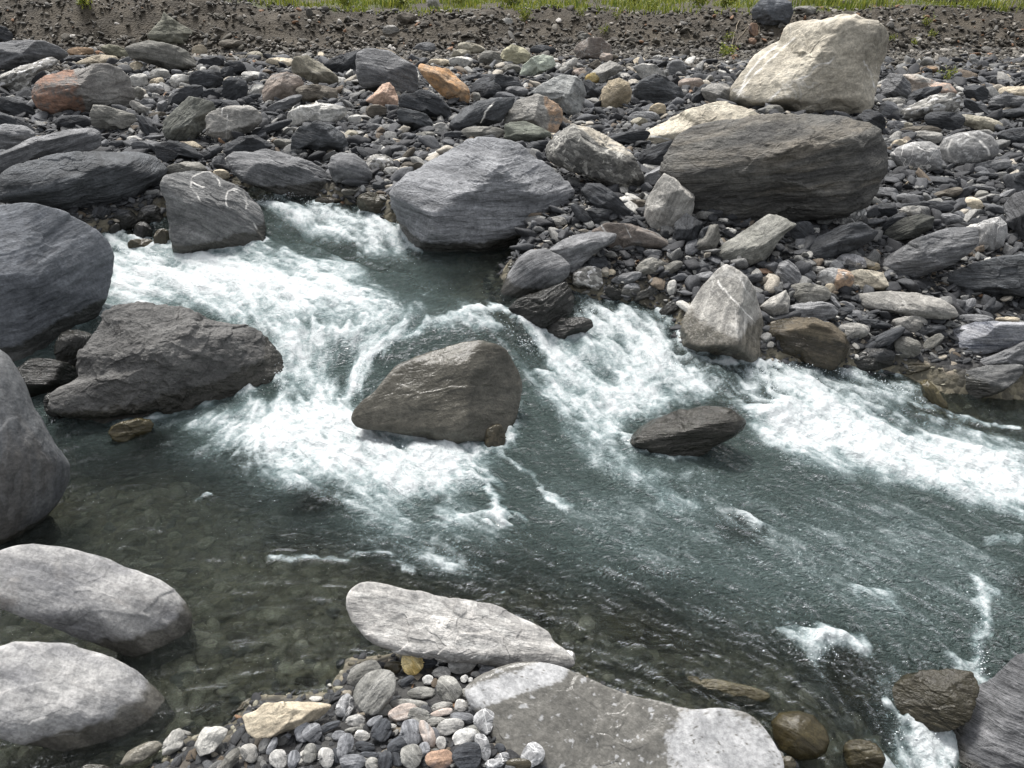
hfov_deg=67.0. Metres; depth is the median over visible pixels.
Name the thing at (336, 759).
pebble
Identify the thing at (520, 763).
pebble
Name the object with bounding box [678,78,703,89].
stone
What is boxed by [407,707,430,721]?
pebble
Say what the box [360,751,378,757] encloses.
pebble
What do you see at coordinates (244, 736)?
gravel
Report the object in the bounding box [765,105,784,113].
stone
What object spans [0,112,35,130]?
stone
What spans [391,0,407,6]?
weed
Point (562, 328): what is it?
stone
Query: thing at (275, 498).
rock
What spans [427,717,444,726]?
pebble
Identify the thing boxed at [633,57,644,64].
stone
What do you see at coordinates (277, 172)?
rock
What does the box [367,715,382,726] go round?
pebble
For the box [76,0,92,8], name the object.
leafy bush
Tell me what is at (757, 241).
rock
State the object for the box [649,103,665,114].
stone
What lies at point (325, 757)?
pebble
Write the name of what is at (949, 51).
rubble
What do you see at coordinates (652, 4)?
weed
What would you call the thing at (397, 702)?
pebble
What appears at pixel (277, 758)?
pebble
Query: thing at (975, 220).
stone
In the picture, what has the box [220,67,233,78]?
stone
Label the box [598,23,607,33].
weed
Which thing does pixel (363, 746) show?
pebble
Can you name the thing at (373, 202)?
stone
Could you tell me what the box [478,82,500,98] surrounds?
stone
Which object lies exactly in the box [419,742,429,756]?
pebble
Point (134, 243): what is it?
pebble
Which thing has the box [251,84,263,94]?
stone
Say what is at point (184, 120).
rock
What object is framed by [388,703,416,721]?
pebble
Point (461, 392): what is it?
boulder
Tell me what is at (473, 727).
pebble
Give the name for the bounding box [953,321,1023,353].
rock
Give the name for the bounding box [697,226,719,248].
stone
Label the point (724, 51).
weed
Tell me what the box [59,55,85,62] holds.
stone
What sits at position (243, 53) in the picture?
stone
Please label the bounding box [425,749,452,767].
pebble
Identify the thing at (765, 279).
pebble
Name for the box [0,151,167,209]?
boulder
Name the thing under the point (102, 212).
pebble
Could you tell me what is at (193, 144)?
stone
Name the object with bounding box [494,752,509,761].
pebble
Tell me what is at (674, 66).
stone
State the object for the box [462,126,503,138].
stone
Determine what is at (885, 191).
pebble
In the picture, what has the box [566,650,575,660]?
pebble
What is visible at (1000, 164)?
stone
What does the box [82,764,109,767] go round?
pebble
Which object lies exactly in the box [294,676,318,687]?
pebble
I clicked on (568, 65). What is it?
stone
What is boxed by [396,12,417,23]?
stone
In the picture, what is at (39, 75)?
stone
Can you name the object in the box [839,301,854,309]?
pebble
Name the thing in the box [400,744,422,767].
pebble
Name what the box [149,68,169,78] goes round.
stone
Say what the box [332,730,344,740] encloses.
pebble
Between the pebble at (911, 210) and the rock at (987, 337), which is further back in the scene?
the pebble at (911, 210)
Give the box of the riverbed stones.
[0,179,1023,767]
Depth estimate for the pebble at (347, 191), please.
6.58 m
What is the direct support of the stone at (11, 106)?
on the ground at (946, 374)
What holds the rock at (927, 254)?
on the ground at (946, 374)
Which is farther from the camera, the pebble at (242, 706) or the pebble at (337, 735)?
the pebble at (242, 706)
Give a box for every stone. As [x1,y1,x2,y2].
[0,97,35,117]
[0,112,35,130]
[15,89,31,97]
[31,70,46,82]
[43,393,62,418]
[54,115,90,128]
[54,329,91,366]
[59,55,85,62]
[67,47,93,54]
[76,54,118,64]
[101,44,128,57]
[108,418,153,442]
[113,209,137,230]
[129,62,142,69]
[129,100,148,112]
[130,73,147,86]
[131,140,159,151]
[134,221,152,238]
[136,205,164,232]
[137,115,159,135]
[140,98,156,107]
[146,83,164,93]
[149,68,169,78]
[154,141,202,161]
[167,161,206,173]
[168,84,202,105]
[169,74,188,88]
[185,141,202,148]
[192,45,207,53]
[198,55,223,65]
[202,88,222,97]
[209,99,232,106]
[219,39,246,47]
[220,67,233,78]
[221,77,247,99]
[223,135,272,155]
[224,61,246,74]
[232,52,246,55]
[241,71,263,81]
[242,701,330,738]
[246,51,262,56]
[249,119,291,134]
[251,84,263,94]
[263,111,278,115]
[265,57,291,66]
[267,94,301,111]
[273,138,290,148]
[356,147,370,157]
[357,192,385,214]
[365,104,386,117]
[366,82,397,105]
[366,154,393,170]
[382,25,399,33]
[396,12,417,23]
[397,108,432,129]
[413,42,436,52]
[427,0,439,8]
[428,59,448,64]
[449,56,472,66]
[451,49,470,56]
[458,42,485,53]
[461,74,493,80]
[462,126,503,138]
[474,67,484,71]
[477,50,502,63]
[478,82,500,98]
[500,64,520,72]
[502,18,512,23]
[505,86,528,96]
[507,607,559,627]
[526,140,548,151]
[530,45,555,54]
[546,317,592,338]
[551,216,567,225]
[559,58,576,73]
[572,68,585,75]
[572,266,602,290]
[577,33,589,39]
[581,183,634,215]
[583,79,602,98]
[585,72,598,82]
[587,59,600,69]
[587,208,609,223]
[591,61,622,82]
[599,53,612,61]
[609,130,649,144]
[620,73,630,78]
[627,111,660,121]
[632,72,641,80]
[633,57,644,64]
[633,285,665,301]
[636,257,663,274]
[637,140,672,165]
[638,675,769,706]
[644,166,660,184]
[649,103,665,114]
[666,59,685,74]
[672,213,702,242]
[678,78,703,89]
[691,84,707,102]
[696,224,720,250]
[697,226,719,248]
[701,83,729,102]
[730,73,736,80]
[748,23,758,36]
[760,290,789,315]
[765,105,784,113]
[771,711,829,760]
[774,260,801,283]
[789,301,837,320]
[790,221,814,239]
[791,283,830,302]
[793,6,816,14]
[816,267,854,290]
[833,209,866,224]
[836,253,866,268]
[838,322,869,338]
[850,269,888,289]
[854,347,894,370]
[856,109,886,129]
[865,327,904,347]
[871,204,896,216]
[879,101,898,116]
[882,98,905,104]
[883,214,934,240]
[892,315,927,331]
[894,336,921,357]
[900,126,941,132]
[903,201,953,213]
[906,86,942,102]
[915,130,942,143]
[924,111,964,130]
[962,114,1002,131]
[963,85,988,100]
[963,98,988,115]
[969,218,982,223]
[973,216,1007,250]
[974,159,1011,169]
[976,185,994,191]
[980,341,1023,365]
[988,94,1023,109]
[989,108,1023,118]
[997,128,1023,145]
[998,86,1023,95]
[1006,167,1019,173]
[1011,171,1023,187]
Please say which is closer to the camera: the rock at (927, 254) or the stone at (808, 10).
the rock at (927, 254)
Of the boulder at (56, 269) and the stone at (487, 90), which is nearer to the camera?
the boulder at (56, 269)
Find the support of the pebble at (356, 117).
on the ground at (946, 374)
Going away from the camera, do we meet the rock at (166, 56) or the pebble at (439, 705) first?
the pebble at (439, 705)
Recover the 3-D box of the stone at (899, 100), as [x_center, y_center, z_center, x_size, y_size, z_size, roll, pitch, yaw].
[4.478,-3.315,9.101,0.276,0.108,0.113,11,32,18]
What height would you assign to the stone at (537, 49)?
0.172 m
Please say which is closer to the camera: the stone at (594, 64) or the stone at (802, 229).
the stone at (802, 229)
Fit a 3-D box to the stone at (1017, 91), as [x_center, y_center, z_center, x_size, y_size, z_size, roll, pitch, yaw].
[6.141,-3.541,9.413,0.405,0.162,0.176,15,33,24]
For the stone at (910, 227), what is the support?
on the ground at (946, 374)
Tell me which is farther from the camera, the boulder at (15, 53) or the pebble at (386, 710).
the boulder at (15, 53)
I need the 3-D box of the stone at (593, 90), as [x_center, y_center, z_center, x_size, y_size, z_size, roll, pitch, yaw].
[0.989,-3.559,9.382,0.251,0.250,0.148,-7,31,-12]
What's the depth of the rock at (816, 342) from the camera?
5.03 m
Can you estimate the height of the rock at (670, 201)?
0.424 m
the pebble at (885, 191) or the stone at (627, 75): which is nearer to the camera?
the pebble at (885, 191)
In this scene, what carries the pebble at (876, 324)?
on the gravel at (764, 347)
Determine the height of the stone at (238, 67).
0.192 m
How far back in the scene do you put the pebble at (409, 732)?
2.70 m
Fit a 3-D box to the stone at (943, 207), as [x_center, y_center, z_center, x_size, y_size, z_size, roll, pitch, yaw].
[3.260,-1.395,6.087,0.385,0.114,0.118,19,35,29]
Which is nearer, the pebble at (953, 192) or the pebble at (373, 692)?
the pebble at (373, 692)
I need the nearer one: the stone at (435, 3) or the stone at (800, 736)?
the stone at (800, 736)
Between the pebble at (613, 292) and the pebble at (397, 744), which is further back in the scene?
the pebble at (613, 292)
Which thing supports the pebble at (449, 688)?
on the ground at (946, 374)
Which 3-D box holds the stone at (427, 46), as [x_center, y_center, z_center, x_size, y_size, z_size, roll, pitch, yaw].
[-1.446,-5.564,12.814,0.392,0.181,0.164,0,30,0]
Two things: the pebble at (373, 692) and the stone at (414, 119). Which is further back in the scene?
the stone at (414, 119)
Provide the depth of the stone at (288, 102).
8.69 m
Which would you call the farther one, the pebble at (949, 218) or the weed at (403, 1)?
the weed at (403, 1)
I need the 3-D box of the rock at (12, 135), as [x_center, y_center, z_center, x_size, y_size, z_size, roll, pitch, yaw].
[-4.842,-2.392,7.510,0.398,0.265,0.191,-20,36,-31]
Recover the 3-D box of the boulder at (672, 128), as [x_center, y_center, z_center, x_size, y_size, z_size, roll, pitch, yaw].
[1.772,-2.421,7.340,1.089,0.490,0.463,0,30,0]
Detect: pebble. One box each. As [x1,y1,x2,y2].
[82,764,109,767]
[92,206,111,219]
[107,140,123,147]
[108,223,121,236]
[120,741,161,765]
[127,239,153,247]
[135,86,144,99]
[144,93,159,98]
[149,77,163,83]
[149,112,166,116]
[154,228,169,243]
[156,100,167,111]
[162,728,184,755]
[194,701,221,720]
[194,726,227,755]
[203,146,222,159]
[211,155,226,168]
[213,169,229,178]
[213,687,226,693]
[219,748,239,767]
[230,698,250,715]
[240,743,257,762]
[241,94,260,101]
[258,738,270,752]
[266,737,277,754]
[269,749,286,767]
[281,733,291,738]
[288,750,300,767]
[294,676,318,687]
[294,722,309,742]
[302,723,321,742]
[302,743,316,762]
[315,197,340,205]
[318,747,333,767]
[321,720,340,733]
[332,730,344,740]
[332,748,339,762]
[335,693,354,716]
[336,733,353,759]
[339,754,365,767]
[341,115,348,121]
[341,188,359,195]
[343,195,356,201]
[345,130,358,135]
[345,714,365,726]
[345,727,362,731]
[347,660,381,686]
[348,114,360,121]
[353,669,395,714]
[354,730,369,740]
[355,741,374,751]
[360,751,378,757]
[365,123,381,130]
[365,757,377,767]
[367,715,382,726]
[370,718,392,741]
[371,181,390,189]
[377,751,392,767]
[378,704,391,715]
[383,167,397,174]
[383,661,401,673]
[387,736,406,752]
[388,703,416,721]
[390,699,427,707]
[392,752,402,766]
[399,719,421,744]
[400,675,413,686]
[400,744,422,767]
[401,162,423,170]
[401,656,423,674]
[402,147,414,157]
[407,686,435,698]
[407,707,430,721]
[412,151,428,159]
[417,131,434,135]
[419,720,435,746]
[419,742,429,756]
[422,675,432,684]
[423,658,437,667]
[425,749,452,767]
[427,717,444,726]
[430,708,452,716]
[431,666,450,677]
[431,701,452,711]
[432,727,439,738]
[433,122,448,131]
[436,675,461,702]
[436,736,445,749]
[437,718,463,735]
[444,131,462,138]
[448,662,475,674]
[450,712,473,723]
[452,728,476,744]
[452,742,480,767]
[455,699,467,711]
[460,675,467,682]
[460,688,466,699]
[467,725,480,733]
[471,92,480,101]
[471,671,479,676]
[473,708,493,735]
[474,733,490,760]
[478,665,494,674]
[484,424,505,446]
[485,759,503,767]
[494,743,505,752]
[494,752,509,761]
[506,758,530,767]
[520,742,544,767]
[534,74,550,78]
[535,151,549,161]
[554,63,560,69]
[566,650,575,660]
[571,204,592,221]
[586,257,607,268]
[602,269,615,276]
[604,285,622,300]
[611,245,635,250]
[611,271,642,283]
[619,217,644,223]
[621,283,640,297]
[630,117,647,124]
[630,199,645,206]
[644,249,662,256]
[658,296,681,319]
[664,261,682,276]
[667,280,676,294]
[696,264,709,271]
[696,271,712,281]
[748,38,756,44]
[758,277,767,286]
[759,268,772,274]
[782,756,795,767]
[804,270,816,280]
[812,266,824,272]
[825,283,835,291]
[829,295,840,307]
[838,307,852,314]
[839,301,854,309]
[848,310,861,316]
[861,319,890,328]
[867,263,879,270]
[875,187,897,197]
[881,212,906,230]
[887,120,904,128]
[891,139,907,145]
[891,193,923,201]
[898,364,931,374]
[899,206,920,215]
[903,122,912,127]
[915,324,945,335]
[919,379,947,408]
[923,333,943,349]
[926,65,937,72]
[934,187,962,197]
[941,213,962,224]
[954,186,975,199]
[958,314,993,321]
[963,298,975,311]
[965,197,983,208]
[970,173,998,178]
[974,190,988,197]
[983,297,995,312]
[995,316,1019,321]
[999,189,1015,197]
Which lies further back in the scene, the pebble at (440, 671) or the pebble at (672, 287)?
the pebble at (672, 287)
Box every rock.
[0,25,13,41]
[0,57,57,90]
[0,124,34,149]
[0,128,101,173]
[0,544,196,674]
[0,641,174,762]
[18,358,77,443]
[89,105,135,129]
[125,40,195,71]
[147,12,193,44]
[162,96,215,141]
[189,69,223,88]
[199,486,328,508]
[205,105,261,140]
[226,149,328,206]
[262,72,303,101]
[287,103,346,125]
[291,55,338,84]
[291,120,347,151]
[295,84,337,101]
[323,50,359,72]
[328,152,371,183]
[346,582,574,668]
[398,89,451,118]
[418,63,469,102]
[449,97,514,130]
[470,74,523,93]
[499,249,569,301]
[500,44,530,63]
[503,94,562,132]
[503,121,551,141]
[508,282,574,347]
[520,54,555,75]
[532,75,586,114]
[545,124,644,186]
[549,231,616,274]
[573,37,612,58]
[591,616,711,657]
[592,223,668,248]
[599,78,631,107]
[630,406,745,456]
[633,63,665,78]
[633,74,684,103]
[644,173,694,229]
[680,264,763,364]
[716,214,796,264]
[751,0,793,24]
[768,317,849,370]
[808,222,878,258]
[842,739,885,767]
[855,291,958,319]
[862,668,979,753]
[880,73,911,97]
[883,227,978,277]
[890,141,942,171]
[900,92,963,120]
[903,74,956,93]
[927,0,969,3]
[939,130,998,166]
[945,253,1023,296]
[949,653,1023,767]
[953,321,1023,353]
[965,364,1023,399]
[1003,190,1023,238]
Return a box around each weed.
[335,0,352,6]
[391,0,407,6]
[451,0,465,6]
[503,0,520,7]
[516,5,534,21]
[575,8,585,15]
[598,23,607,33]
[644,0,658,11]
[692,0,709,7]
[718,0,736,7]
[719,41,739,56]
[722,32,734,40]
[921,12,935,25]
[928,29,938,36]
[936,65,957,79]
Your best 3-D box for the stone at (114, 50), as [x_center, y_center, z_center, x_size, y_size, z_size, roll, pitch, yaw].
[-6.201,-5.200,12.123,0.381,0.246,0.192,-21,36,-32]
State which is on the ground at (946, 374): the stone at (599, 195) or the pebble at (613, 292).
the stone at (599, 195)
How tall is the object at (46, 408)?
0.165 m
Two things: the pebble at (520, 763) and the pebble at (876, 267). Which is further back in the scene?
the pebble at (876, 267)
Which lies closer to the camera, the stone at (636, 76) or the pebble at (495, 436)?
the pebble at (495, 436)
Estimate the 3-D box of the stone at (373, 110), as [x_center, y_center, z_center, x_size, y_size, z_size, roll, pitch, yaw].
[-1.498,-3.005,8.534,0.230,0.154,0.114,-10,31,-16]
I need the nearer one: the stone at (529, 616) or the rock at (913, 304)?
the stone at (529, 616)
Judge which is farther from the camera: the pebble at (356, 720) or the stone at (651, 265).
the stone at (651, 265)
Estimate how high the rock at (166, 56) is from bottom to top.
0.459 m
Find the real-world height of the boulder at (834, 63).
1.130 m
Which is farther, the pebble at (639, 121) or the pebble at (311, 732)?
the pebble at (639, 121)
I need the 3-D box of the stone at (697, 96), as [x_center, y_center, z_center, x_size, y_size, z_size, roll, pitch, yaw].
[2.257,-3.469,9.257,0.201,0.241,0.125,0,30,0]
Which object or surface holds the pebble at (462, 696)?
on the ground at (946, 374)
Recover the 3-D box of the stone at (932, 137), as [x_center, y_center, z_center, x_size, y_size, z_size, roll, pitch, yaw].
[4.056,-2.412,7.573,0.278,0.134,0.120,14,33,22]
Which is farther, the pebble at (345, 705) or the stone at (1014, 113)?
the stone at (1014, 113)
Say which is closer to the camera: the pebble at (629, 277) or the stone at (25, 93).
the pebble at (629, 277)
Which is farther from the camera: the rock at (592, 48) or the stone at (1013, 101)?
the rock at (592, 48)
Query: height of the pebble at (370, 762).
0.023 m
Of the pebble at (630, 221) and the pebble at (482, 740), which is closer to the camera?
the pebble at (482, 740)
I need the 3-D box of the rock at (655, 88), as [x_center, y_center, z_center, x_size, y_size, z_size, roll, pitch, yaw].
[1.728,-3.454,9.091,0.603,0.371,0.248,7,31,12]
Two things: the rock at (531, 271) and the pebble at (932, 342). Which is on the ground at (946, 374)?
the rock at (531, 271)
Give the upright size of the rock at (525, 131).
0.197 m
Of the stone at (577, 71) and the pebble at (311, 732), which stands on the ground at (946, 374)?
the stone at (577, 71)
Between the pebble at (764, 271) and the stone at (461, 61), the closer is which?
the pebble at (764, 271)
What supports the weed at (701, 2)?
on the ground at (946, 374)
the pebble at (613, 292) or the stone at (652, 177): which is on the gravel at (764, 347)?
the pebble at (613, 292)
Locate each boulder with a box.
[0,40,68,69]
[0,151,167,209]
[0,202,113,360]
[0,350,69,549]
[31,63,134,113]
[48,301,283,479]
[160,171,266,253]
[351,340,522,443]
[355,48,417,93]
[389,137,574,256]
[465,661,783,767]
[646,101,758,144]
[659,113,887,220]
[728,14,888,113]
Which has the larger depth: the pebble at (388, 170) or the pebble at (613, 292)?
the pebble at (388, 170)
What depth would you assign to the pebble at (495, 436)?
4.41 m
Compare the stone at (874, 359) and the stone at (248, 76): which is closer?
the stone at (874, 359)
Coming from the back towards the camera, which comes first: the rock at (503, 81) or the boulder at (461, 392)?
the rock at (503, 81)
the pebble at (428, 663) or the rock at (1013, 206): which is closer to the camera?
the pebble at (428, 663)
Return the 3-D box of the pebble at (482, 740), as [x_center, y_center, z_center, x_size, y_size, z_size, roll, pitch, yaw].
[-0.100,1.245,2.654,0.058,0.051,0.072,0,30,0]
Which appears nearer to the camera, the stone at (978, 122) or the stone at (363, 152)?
the stone at (363, 152)
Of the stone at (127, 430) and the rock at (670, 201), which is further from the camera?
the rock at (670, 201)
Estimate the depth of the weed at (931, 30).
13.29 m
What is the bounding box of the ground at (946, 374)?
[0,0,1023,767]
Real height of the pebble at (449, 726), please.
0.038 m
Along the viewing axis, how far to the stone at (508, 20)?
13.76 m
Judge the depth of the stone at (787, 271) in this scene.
5.41 m
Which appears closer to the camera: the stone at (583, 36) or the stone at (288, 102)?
the stone at (288, 102)
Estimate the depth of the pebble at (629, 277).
5.58 m
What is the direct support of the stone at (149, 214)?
on the ground at (946, 374)
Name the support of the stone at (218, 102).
on the ground at (946, 374)
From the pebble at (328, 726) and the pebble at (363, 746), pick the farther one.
the pebble at (328, 726)
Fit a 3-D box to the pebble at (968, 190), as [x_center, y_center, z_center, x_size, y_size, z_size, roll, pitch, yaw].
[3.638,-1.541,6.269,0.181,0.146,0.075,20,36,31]
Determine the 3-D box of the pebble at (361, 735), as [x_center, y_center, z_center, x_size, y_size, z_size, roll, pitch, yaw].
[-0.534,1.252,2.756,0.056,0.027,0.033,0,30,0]
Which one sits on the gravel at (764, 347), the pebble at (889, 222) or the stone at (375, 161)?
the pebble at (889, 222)
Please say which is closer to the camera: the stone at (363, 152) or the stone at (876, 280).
the stone at (876, 280)
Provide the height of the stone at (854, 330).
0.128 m
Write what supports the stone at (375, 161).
on the ground at (946, 374)
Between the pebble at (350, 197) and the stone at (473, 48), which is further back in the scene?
the stone at (473, 48)
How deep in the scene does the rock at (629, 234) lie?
5.73 m
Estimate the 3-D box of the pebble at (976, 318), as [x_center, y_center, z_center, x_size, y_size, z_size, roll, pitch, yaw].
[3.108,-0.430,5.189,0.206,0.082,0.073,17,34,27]
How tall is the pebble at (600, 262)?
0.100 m
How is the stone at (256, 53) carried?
on the ground at (946, 374)
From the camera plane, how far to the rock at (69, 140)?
6.94 m
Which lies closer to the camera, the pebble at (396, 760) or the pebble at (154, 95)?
the pebble at (396, 760)
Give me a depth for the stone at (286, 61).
11.27 m
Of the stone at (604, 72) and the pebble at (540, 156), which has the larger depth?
the stone at (604, 72)
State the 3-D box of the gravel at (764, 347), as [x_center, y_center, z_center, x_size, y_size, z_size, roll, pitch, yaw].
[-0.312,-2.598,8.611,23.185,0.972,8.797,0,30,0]
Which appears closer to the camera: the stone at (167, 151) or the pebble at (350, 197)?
the pebble at (350, 197)
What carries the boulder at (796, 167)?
on the ground at (946, 374)
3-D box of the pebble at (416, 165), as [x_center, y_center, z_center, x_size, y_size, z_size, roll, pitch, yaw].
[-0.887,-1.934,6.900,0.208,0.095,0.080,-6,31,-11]
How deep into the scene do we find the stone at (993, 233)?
5.66 m
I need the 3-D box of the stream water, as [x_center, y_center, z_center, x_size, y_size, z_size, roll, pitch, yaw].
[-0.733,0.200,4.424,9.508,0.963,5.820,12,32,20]
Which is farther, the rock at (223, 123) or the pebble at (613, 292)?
the rock at (223, 123)
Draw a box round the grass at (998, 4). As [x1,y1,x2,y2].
[248,0,1023,15]
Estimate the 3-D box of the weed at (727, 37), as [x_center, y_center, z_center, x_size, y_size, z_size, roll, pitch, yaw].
[3.760,-5.993,13.356,0.222,0.186,0.166,-5,30,-8]
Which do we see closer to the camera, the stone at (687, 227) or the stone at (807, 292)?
the stone at (807, 292)
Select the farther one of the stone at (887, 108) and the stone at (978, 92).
the stone at (978, 92)
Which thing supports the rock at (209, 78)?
on the ground at (946, 374)
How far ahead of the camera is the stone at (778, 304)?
5.23 m
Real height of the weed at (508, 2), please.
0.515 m
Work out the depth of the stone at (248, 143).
7.24 m
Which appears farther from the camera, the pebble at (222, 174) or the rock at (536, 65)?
the rock at (536, 65)
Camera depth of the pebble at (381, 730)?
2.74 m
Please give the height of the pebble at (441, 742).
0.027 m
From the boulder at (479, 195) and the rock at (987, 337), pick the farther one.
the boulder at (479, 195)
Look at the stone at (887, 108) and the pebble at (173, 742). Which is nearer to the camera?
the pebble at (173, 742)
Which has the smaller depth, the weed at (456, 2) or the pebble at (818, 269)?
the pebble at (818, 269)
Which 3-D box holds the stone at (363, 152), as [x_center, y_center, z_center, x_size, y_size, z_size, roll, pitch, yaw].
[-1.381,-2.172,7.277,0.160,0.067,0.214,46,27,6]
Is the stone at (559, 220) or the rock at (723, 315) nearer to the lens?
the rock at (723, 315)
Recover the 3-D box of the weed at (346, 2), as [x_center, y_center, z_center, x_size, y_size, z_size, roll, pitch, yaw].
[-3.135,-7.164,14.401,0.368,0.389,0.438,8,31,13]
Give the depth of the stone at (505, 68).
10.97 m
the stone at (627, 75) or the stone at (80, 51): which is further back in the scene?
the stone at (80, 51)
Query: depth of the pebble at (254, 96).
9.03 m
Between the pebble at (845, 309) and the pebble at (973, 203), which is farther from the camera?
the pebble at (973, 203)
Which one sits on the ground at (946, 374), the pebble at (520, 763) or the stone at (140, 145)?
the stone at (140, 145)
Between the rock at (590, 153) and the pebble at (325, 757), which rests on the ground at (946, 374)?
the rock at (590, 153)
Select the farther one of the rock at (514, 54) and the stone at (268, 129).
the rock at (514, 54)
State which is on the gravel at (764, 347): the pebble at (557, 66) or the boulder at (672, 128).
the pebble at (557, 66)
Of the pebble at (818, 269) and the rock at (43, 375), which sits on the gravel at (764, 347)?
the pebble at (818, 269)
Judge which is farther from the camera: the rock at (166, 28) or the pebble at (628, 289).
the rock at (166, 28)
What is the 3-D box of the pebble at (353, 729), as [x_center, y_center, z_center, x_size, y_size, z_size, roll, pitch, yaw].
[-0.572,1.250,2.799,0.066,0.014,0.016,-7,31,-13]
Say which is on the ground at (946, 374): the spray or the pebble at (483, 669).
the pebble at (483, 669)
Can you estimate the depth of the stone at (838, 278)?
5.38 m
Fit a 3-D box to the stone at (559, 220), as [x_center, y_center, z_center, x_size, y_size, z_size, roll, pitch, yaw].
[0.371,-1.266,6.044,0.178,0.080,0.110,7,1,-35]
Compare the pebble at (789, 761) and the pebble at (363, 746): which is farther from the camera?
the pebble at (789, 761)
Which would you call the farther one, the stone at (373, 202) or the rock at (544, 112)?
the rock at (544, 112)
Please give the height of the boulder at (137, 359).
0.944 m
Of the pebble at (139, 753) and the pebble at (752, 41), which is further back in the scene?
the pebble at (752, 41)
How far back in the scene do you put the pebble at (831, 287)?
5.37 m
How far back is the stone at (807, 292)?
5.30 m
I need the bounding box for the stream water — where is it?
[0,187,1023,767]
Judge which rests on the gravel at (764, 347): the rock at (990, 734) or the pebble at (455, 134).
the pebble at (455, 134)
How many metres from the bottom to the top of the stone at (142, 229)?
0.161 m
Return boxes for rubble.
[0,0,1023,72]
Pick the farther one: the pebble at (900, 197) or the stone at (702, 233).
the pebble at (900, 197)
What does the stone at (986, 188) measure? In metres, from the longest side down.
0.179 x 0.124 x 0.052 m
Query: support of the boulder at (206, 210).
on the ground at (946, 374)
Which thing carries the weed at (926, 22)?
on the ground at (946, 374)
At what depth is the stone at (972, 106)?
8.50 m
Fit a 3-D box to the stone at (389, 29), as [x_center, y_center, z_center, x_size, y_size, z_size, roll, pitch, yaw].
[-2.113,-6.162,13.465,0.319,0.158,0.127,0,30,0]
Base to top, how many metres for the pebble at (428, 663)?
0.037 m
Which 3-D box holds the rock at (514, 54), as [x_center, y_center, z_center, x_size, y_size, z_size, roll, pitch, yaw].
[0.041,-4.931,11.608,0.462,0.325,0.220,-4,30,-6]
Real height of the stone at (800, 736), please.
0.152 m
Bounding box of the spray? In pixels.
[113,194,990,764]
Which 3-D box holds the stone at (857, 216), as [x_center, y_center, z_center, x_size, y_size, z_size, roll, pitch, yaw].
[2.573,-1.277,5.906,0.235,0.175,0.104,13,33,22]
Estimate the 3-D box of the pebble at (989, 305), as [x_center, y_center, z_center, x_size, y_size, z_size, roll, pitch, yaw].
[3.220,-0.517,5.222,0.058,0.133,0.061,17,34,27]
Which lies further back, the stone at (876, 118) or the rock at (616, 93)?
the rock at (616, 93)
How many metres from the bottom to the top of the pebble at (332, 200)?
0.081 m
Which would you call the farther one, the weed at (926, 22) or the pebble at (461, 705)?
the weed at (926, 22)
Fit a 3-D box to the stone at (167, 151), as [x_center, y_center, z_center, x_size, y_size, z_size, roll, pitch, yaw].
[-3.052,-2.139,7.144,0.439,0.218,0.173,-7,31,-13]
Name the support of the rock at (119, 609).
on the ground at (946, 374)
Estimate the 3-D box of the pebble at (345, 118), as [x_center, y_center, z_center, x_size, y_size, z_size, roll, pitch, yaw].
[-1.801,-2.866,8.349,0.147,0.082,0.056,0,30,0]
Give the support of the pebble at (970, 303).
on the ground at (946, 374)
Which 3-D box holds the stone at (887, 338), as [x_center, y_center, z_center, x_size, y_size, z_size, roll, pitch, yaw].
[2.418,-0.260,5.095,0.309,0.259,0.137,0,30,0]
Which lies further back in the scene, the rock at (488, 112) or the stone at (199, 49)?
the stone at (199, 49)
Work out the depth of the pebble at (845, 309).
5.26 m
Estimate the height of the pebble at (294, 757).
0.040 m
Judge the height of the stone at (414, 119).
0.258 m
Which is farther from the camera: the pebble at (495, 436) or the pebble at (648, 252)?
the pebble at (648, 252)
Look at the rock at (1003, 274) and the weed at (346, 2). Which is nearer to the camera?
the rock at (1003, 274)
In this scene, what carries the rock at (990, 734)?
on the ground at (946, 374)
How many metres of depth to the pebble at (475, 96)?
9.16 m
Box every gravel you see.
[0,55,1023,383]
[147,650,798,767]
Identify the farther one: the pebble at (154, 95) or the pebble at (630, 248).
the pebble at (154, 95)
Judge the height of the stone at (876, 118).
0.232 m
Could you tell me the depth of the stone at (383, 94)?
8.88 m
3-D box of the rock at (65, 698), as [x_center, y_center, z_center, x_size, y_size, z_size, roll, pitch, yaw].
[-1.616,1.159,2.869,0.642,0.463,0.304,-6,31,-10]
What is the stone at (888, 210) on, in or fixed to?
on the ground at (946, 374)
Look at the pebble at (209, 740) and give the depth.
2.74 m
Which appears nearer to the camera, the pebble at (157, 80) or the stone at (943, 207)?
the stone at (943, 207)
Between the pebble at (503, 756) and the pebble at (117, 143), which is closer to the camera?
the pebble at (503, 756)
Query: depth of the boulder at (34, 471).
3.76 m
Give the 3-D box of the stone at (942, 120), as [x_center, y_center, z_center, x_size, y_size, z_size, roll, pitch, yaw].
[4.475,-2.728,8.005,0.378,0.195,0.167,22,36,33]
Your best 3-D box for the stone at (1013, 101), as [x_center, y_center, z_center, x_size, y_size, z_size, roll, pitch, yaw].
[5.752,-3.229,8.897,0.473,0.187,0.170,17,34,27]
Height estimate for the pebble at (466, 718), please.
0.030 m
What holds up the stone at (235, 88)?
on the ground at (946, 374)

